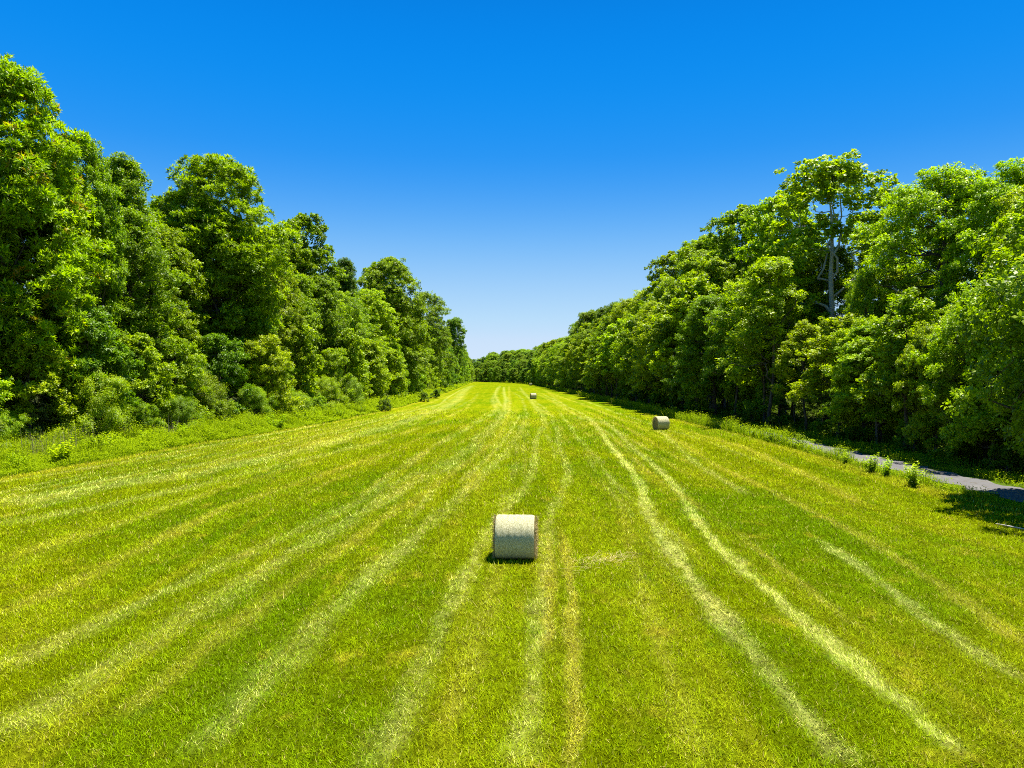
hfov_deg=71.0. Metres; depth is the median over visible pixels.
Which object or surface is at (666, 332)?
slender tree
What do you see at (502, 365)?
broad tree
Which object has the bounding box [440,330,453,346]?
broad tree
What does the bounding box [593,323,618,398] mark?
slender tree
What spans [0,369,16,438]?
understory tree
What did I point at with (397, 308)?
broad tree
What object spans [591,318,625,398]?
slender tree
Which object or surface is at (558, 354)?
oval tree
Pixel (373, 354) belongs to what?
understory tree
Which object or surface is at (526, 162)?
sky
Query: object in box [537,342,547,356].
broad tree
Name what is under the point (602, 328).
broad tree
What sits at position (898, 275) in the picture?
sycamore
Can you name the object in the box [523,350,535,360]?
oval tree
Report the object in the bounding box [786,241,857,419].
oval tree
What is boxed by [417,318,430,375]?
broad tree
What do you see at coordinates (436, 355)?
broad tree
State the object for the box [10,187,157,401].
broad tree
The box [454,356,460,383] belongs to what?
understory tree
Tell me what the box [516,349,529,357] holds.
broad tree
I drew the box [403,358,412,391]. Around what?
understory tree
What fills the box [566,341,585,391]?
slender tree
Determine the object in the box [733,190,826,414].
sycamore
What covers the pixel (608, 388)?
understory tree
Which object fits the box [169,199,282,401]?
broad tree
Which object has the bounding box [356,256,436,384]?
broad tree
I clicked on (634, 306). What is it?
oval tree
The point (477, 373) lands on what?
understory tree
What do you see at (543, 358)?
oval tree
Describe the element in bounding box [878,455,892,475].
weed plant
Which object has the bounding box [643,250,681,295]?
sycamore
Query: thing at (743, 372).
slender tree
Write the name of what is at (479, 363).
oval tree
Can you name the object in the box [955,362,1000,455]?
understory tree
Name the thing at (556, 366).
oval tree
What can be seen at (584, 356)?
slender tree
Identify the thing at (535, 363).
oval tree
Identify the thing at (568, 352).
slender tree
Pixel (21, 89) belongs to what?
seed tree
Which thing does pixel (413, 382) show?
understory tree
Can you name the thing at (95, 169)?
broad tree
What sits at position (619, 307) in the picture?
oval tree
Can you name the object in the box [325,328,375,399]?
understory tree
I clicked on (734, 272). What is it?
oval tree
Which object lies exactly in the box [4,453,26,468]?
weed plant
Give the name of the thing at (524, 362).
oval tree
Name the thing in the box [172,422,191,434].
weed plant
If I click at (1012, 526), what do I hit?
fallen branch
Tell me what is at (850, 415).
understory tree
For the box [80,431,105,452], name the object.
weed plant
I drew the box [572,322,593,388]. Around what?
sycamore
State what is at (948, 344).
maple
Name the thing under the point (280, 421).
weed plant
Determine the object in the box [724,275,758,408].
sycamore
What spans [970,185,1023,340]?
oval tree
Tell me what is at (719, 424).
tall grass
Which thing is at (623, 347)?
slender tree
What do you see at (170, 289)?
broad tree
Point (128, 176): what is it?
conical tree
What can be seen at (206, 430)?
tall grass
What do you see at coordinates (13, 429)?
feathery shrub
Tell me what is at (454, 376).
understory tree
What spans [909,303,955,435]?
oval tree
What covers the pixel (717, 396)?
understory tree
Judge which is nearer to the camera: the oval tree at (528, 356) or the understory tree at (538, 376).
the understory tree at (538, 376)
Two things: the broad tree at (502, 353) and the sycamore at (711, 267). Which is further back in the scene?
the broad tree at (502, 353)
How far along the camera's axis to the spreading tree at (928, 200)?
65.72 m
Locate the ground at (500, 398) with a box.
[0,380,1023,767]
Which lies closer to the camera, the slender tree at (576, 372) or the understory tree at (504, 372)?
the slender tree at (576, 372)
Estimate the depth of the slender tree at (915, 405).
53.34 m
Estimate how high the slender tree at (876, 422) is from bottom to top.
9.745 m
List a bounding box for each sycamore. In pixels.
[284,212,348,393]
[545,339,557,349]
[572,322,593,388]
[589,318,602,336]
[602,303,627,323]
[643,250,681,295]
[647,273,677,394]
[672,257,735,408]
[696,203,778,399]
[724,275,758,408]
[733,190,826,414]
[764,148,912,418]
[863,268,924,316]
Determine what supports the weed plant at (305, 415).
on the ground at (500, 398)
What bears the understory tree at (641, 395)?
on the ground at (500, 398)
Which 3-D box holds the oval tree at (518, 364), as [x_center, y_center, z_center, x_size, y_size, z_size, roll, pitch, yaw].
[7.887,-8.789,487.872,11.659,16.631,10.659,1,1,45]
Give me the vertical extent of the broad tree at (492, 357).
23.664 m
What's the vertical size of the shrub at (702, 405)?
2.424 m
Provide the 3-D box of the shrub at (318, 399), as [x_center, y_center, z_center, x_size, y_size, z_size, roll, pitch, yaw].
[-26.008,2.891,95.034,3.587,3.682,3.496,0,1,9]
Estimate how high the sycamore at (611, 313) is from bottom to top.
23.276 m
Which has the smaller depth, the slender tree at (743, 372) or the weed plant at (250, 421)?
the weed plant at (250, 421)
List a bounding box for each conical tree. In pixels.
[82,151,185,382]
[330,257,362,331]
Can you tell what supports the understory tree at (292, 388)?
on the ground at (500, 398)
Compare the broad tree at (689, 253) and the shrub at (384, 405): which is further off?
the broad tree at (689, 253)
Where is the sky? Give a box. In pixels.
[0,0,1023,361]
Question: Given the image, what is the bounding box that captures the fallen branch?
[996,523,1023,529]
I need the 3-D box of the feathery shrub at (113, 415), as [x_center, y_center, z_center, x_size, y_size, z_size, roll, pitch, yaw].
[-31.977,2.065,54.188,5.875,6.366,6.604,0,1,28]
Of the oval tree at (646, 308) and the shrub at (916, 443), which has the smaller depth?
the shrub at (916, 443)
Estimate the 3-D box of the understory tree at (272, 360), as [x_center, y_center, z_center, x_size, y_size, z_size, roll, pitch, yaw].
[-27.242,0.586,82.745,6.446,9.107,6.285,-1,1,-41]
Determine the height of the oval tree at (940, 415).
10.500 m
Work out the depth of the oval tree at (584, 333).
212.28 m
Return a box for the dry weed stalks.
[15,414,177,456]
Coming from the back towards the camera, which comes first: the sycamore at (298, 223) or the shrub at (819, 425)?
the sycamore at (298, 223)
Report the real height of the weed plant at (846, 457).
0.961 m
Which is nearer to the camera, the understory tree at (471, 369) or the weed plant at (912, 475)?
the weed plant at (912, 475)
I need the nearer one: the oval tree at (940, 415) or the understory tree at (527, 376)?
the oval tree at (940, 415)
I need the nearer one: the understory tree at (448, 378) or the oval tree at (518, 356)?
the understory tree at (448, 378)
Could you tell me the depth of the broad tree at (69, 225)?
56.75 m
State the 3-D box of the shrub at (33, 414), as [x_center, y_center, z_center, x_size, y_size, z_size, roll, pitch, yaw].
[-35.410,3.100,52.623,4.790,3.916,4.507,0,1,-1]
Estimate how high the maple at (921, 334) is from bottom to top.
9.335 m
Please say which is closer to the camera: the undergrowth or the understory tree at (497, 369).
the undergrowth
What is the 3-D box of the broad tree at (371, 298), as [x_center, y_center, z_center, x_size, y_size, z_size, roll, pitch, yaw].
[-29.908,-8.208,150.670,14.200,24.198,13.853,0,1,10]
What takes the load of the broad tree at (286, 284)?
on the ground at (500, 398)
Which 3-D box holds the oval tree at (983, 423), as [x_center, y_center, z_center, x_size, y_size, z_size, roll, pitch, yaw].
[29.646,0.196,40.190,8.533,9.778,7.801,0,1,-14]
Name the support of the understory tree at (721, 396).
on the ground at (500, 398)
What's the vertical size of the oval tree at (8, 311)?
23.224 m
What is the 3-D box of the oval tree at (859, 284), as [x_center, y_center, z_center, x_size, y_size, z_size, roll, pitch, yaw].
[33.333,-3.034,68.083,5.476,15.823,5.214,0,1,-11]
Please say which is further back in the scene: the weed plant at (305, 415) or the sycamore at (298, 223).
the sycamore at (298, 223)
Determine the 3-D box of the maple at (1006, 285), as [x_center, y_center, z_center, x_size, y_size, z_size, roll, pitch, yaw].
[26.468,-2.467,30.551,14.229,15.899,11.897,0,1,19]
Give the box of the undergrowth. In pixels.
[16,391,1023,470]
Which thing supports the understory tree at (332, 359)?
on the ground at (500, 398)
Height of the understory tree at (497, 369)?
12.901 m
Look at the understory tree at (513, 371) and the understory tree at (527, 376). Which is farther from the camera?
the understory tree at (513, 371)
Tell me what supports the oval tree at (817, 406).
on the ground at (500, 398)
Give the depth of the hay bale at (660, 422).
71.39 m
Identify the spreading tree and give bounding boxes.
[844,161,1021,423]
[924,156,1023,307]
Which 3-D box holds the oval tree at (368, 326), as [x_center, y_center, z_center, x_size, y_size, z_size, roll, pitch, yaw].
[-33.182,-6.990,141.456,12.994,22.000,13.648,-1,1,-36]
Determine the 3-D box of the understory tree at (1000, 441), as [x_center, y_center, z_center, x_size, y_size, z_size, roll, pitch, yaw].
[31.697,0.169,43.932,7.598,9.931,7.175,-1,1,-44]
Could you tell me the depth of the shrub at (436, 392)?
167.45 m
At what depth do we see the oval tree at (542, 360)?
351.36 m
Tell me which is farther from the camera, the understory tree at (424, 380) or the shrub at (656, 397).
the understory tree at (424, 380)
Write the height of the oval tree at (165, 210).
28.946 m
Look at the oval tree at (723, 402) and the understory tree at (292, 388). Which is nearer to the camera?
the understory tree at (292, 388)
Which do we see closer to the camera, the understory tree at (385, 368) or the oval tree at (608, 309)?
the understory tree at (385, 368)
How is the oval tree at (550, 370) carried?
on the ground at (500, 398)
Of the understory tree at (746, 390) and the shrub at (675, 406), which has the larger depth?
the shrub at (675, 406)
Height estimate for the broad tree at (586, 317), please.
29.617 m
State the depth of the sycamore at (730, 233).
106.66 m
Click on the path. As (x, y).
(1012, 493)
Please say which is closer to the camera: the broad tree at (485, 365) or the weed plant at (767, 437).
the weed plant at (767, 437)
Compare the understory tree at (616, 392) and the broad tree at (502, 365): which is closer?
the understory tree at (616, 392)
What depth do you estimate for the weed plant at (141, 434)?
55.54 m
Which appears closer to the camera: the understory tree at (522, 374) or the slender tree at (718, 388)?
the slender tree at (718, 388)
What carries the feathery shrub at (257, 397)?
on the ground at (500, 398)
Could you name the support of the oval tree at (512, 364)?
on the ground at (500, 398)
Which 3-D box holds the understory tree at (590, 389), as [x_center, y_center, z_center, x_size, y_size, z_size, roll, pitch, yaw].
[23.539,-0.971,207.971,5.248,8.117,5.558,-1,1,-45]
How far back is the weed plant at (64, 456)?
43.11 m
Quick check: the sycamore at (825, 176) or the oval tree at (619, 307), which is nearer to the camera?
the sycamore at (825, 176)
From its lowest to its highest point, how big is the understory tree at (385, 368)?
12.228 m
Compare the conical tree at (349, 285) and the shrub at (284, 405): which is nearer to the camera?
the shrub at (284, 405)
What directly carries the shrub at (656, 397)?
on the ground at (500, 398)
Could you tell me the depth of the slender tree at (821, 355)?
63.95 m
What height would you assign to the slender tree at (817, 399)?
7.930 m
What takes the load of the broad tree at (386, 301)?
on the ground at (500, 398)
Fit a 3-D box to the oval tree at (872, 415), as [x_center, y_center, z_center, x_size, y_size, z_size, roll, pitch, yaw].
[29.989,-0.153,57.698,9.495,10.020,9.040,0,1,13]
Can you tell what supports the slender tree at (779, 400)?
on the ground at (500, 398)
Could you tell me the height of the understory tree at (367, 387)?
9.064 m
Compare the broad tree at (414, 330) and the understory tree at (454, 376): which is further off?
the understory tree at (454, 376)
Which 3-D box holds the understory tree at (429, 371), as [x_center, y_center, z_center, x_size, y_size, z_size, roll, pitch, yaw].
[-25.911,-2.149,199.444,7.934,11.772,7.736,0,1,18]
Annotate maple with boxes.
[881,320,969,449]
[903,279,1023,463]
[940,196,1023,457]
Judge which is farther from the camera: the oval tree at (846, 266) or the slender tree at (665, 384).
the slender tree at (665, 384)
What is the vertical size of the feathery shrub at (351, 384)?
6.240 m
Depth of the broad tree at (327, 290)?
111.80 m
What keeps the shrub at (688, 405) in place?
on the ground at (500, 398)
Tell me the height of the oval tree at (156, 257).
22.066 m
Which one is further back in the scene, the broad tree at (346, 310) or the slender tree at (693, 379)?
the broad tree at (346, 310)
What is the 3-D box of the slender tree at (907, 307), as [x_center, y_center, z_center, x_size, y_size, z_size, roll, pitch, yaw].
[28.817,-0.980,52.119,7.223,11.982,7.972,0,1,1]
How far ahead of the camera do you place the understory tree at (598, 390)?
186.55 m
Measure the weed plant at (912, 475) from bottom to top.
1.441 m
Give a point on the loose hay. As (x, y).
(605, 559)
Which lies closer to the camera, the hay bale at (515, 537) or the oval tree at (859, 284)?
the hay bale at (515, 537)
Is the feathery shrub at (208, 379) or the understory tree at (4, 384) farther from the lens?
the feathery shrub at (208, 379)
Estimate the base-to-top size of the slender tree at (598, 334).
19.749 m
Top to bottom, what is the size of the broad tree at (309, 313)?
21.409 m
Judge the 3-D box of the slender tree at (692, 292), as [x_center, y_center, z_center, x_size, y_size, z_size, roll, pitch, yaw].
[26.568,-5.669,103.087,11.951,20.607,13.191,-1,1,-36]
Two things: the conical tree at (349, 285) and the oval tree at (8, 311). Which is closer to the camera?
the oval tree at (8, 311)
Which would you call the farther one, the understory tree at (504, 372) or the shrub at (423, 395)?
the understory tree at (504, 372)
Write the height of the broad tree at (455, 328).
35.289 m
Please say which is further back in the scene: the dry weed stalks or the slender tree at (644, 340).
the slender tree at (644, 340)
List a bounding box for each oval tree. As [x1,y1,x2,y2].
[0,214,35,406]
[3,228,52,405]
[81,204,194,426]
[152,180,249,387]
[232,265,313,401]
[341,291,369,337]
[344,295,379,377]
[412,290,456,384]
[474,361,481,368]
[486,360,496,381]
[504,362,510,376]
[510,360,518,368]
[511,353,523,366]
[516,359,525,371]
[518,360,526,376]
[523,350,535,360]
[532,355,540,379]
[538,351,548,376]
[539,352,550,385]
[540,353,548,384]
[542,341,563,385]
[543,349,555,382]
[551,342,570,383]
[552,353,566,385]
[565,329,596,392]
[565,356,580,387]
[567,323,581,385]
[578,353,614,395]
[597,301,619,331]
[600,298,636,396]
[620,289,653,399]
[626,300,686,402]
[660,292,750,415]
[699,246,748,409]
[703,264,767,408]
[753,256,836,418]
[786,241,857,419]
[794,326,835,424]
[820,320,926,442]
[842,269,887,427]
[887,227,975,297]
[907,302,1013,459]
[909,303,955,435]
[911,183,1011,306]
[958,308,1023,451]
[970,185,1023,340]
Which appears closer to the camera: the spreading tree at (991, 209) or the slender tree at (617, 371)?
the spreading tree at (991, 209)
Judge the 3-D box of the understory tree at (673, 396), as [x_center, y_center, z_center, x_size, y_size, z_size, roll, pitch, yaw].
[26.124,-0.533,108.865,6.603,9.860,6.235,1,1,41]
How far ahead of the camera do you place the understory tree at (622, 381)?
145.41 m
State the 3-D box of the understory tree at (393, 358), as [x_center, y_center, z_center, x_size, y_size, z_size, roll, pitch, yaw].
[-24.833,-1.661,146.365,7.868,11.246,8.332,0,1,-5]
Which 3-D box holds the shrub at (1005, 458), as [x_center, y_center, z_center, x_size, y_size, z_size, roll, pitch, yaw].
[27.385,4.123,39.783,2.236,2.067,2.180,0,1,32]
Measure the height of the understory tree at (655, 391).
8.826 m
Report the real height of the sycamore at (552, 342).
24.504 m
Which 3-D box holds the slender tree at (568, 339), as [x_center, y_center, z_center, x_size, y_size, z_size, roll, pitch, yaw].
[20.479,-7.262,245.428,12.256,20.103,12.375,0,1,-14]
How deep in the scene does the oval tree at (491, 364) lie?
568.70 m
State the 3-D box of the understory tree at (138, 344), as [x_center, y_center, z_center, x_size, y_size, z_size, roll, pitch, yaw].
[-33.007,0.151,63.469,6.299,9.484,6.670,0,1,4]
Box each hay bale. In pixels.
[491,514,539,559]
[530,393,536,398]
[652,416,669,429]
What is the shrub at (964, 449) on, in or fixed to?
on the ground at (500, 398)
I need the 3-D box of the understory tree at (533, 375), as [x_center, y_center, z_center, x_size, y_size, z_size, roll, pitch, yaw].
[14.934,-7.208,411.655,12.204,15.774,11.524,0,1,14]
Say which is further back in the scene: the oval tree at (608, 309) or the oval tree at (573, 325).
the oval tree at (573, 325)
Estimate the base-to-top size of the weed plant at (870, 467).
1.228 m
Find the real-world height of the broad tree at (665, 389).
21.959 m
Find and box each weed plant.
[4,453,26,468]
[46,437,74,464]
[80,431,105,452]
[92,431,121,448]
[140,428,152,439]
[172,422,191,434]
[242,417,260,426]
[265,414,285,427]
[294,410,309,419]
[332,407,345,416]
[354,405,367,412]
[765,428,776,440]
[794,434,808,447]
[839,449,849,462]
[862,452,879,471]
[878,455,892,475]
[903,461,925,486]
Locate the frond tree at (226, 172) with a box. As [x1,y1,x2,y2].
[148,152,302,399]
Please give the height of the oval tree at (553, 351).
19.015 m
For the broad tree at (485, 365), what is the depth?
580.83 m
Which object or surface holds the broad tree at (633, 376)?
on the ground at (500, 398)
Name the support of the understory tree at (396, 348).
on the ground at (500, 398)
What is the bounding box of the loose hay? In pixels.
[568,550,636,577]
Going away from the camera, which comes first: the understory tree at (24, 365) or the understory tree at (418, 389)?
the understory tree at (24, 365)
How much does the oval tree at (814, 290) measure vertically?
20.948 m
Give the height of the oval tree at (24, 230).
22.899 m
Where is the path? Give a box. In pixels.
[713,421,1023,501]
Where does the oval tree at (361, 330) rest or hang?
on the ground at (500, 398)
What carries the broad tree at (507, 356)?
on the ground at (500, 398)
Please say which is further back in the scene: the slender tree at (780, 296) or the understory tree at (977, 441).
the slender tree at (780, 296)
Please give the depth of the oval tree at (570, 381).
239.84 m
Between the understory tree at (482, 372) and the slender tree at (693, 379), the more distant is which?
the understory tree at (482, 372)
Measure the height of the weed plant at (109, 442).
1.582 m
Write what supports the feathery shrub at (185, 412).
on the ground at (500, 398)
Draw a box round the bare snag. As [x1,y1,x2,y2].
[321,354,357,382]
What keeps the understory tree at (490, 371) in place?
on the ground at (500, 398)
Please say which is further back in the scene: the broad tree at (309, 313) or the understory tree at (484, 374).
the understory tree at (484, 374)
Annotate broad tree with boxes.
[0,130,117,405]
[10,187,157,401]
[21,137,130,403]
[135,224,213,394]
[148,218,191,371]
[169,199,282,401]
[206,251,289,410]
[247,228,324,386]
[277,273,326,392]
[299,274,353,390]
[309,271,354,376]
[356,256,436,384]
[356,288,399,396]
[360,285,402,353]
[376,288,421,382]
[401,303,426,379]
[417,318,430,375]
[427,326,445,384]
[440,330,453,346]
[446,317,467,378]
[481,354,498,369]
[482,360,492,378]
[497,350,507,356]
[499,352,513,366]
[500,361,507,370]
[507,355,516,369]
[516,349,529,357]
[524,358,532,379]
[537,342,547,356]
[568,309,598,336]
[584,305,610,353]
[594,313,615,383]
[626,311,646,390]
[656,234,726,401]
[656,274,722,395]
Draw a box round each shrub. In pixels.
[0,410,36,444]
[0,419,12,455]
[15,402,55,440]
[44,370,133,438]
[119,399,164,433]
[138,384,174,410]
[163,394,206,427]
[172,369,233,421]
[202,399,237,423]
[237,384,279,419]
[267,399,293,415]
[285,390,315,415]
[305,392,327,411]
[310,374,350,409]
[330,376,364,405]
[376,397,392,411]
[418,391,429,401]
[430,389,440,397]
[649,393,666,407]
[671,402,679,410]
[682,401,697,413]
[691,400,714,416]
[719,409,730,420]
[741,407,761,424]
[764,415,779,428]
[808,419,829,436]
[844,425,868,442]
[893,419,932,452]
[923,423,982,459]
[982,442,1023,475]
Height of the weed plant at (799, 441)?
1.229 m
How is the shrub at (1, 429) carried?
on the ground at (500, 398)
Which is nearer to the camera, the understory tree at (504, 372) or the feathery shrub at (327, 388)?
the feathery shrub at (327, 388)
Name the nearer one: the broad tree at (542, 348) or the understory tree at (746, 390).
the understory tree at (746, 390)
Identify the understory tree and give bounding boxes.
[0,325,93,442]
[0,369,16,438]
[32,305,145,435]
[103,332,179,431]
[143,335,214,422]
[191,333,254,417]
[231,333,306,417]
[249,350,302,416]
[276,316,323,404]
[282,356,294,411]
[315,346,357,404]
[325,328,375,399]
[349,357,373,402]
[361,338,390,398]
[370,345,395,396]
[378,348,408,398]
[386,343,410,395]
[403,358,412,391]
[405,356,422,393]
[406,366,426,393]
[413,367,429,389]
[415,359,434,390]
[425,348,441,389]
[436,353,451,388]
[445,348,459,387]
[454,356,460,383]
[465,364,470,381]
[466,360,473,378]
[474,369,481,381]
[477,370,486,381]
[481,369,491,381]
[485,368,493,381]
[491,366,500,381]
[499,369,508,381]
[507,368,517,382]
[518,368,526,382]
[524,371,532,383]
[528,358,540,383]
[535,358,544,383]
[553,362,574,389]
[556,346,584,390]
[584,375,596,392]
[594,372,614,393]
[600,375,613,395]
[612,374,638,399]
[617,371,637,400]
[630,367,664,400]
[647,369,670,403]
[663,360,703,409]
[703,393,731,408]
[718,380,777,408]
[719,345,768,414]
[742,350,806,423]
[816,314,920,440]
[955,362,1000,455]
[965,347,1023,453]
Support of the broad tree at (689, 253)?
on the ground at (500, 398)
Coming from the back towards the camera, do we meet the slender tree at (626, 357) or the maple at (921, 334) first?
the slender tree at (626, 357)
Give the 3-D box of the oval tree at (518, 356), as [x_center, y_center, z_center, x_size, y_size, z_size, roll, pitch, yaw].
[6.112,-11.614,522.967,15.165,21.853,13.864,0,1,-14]
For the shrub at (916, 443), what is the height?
2.802 m
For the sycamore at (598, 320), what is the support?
on the ground at (500, 398)
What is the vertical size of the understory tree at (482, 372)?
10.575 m
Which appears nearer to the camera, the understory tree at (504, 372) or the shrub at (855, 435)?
the shrub at (855, 435)
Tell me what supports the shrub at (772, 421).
on the ground at (500, 398)
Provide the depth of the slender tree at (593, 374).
172.72 m
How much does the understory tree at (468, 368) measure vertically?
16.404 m
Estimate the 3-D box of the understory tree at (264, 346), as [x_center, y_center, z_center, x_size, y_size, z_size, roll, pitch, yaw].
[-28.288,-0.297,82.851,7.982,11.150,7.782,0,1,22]
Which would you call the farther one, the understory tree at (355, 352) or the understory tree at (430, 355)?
the understory tree at (430, 355)
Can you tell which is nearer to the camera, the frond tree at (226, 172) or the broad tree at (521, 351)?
the frond tree at (226, 172)
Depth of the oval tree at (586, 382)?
186.44 m
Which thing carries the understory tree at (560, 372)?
on the ground at (500, 398)
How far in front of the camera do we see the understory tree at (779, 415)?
81.95 m
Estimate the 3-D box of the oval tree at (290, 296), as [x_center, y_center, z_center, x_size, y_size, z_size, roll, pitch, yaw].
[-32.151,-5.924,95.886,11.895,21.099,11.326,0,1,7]
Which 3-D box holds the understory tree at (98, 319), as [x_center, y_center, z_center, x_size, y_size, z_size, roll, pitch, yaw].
[-33.350,-0.616,56.171,7.645,11.245,8.096,0,1,-4]
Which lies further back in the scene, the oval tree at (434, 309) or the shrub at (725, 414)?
the oval tree at (434, 309)
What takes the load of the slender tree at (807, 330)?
on the ground at (500, 398)
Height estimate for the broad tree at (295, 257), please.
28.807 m
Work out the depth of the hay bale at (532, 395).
161.66 m
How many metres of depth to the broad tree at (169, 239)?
75.95 m
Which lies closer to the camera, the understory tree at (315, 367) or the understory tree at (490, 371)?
the understory tree at (315, 367)
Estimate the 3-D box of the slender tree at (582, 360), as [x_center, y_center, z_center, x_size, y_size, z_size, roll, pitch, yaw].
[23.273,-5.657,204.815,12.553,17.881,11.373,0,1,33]
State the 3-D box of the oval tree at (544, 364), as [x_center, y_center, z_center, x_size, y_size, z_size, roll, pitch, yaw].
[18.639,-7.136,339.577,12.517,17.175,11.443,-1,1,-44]
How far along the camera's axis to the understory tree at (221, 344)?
76.12 m
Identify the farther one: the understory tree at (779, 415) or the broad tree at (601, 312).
the broad tree at (601, 312)
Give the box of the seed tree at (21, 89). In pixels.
[0,53,117,409]
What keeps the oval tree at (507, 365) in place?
on the ground at (500, 398)
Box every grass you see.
[0,381,471,476]
[502,381,1023,509]
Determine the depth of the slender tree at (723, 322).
87.93 m
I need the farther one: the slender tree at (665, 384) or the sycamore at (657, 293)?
the sycamore at (657, 293)
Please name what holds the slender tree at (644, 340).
on the ground at (500, 398)
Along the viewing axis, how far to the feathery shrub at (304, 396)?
88.77 m
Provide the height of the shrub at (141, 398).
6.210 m
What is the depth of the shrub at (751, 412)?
78.56 m
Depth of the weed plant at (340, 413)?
91.22 m
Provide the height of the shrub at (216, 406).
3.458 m
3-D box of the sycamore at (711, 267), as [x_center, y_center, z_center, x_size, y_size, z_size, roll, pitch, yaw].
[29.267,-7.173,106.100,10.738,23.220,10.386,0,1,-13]
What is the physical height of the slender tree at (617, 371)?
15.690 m
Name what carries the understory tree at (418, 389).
on the ground at (500, 398)
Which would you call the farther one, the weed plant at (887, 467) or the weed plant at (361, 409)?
the weed plant at (361, 409)
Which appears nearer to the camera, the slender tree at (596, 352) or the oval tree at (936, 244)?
the oval tree at (936, 244)
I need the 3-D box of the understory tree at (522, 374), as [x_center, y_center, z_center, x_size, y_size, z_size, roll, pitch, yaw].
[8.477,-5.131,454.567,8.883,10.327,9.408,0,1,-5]
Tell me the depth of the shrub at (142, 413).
59.74 m
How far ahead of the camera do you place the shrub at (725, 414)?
85.92 m
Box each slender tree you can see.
[557,334,575,389]
[561,338,577,390]
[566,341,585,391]
[574,333,594,393]
[583,316,614,398]
[583,335,598,394]
[586,340,615,394]
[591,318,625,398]
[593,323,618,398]
[608,313,638,401]
[610,336,632,400]
[615,297,656,404]
[632,291,671,408]
[641,281,698,410]
[647,271,726,406]
[661,366,677,386]
[689,349,709,400]
[695,342,729,410]
[700,290,765,419]
[714,254,825,426]
[724,298,806,421]
[768,319,833,430]
[775,352,810,425]
[785,312,863,436]
[802,360,831,421]
[848,287,941,448]
[851,334,903,443]
[907,395,933,439]
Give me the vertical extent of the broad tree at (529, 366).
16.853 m
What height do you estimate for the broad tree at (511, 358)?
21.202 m
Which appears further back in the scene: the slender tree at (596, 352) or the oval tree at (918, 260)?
the slender tree at (596, 352)
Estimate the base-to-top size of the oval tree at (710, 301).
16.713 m
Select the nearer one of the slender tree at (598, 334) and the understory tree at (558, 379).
the slender tree at (598, 334)

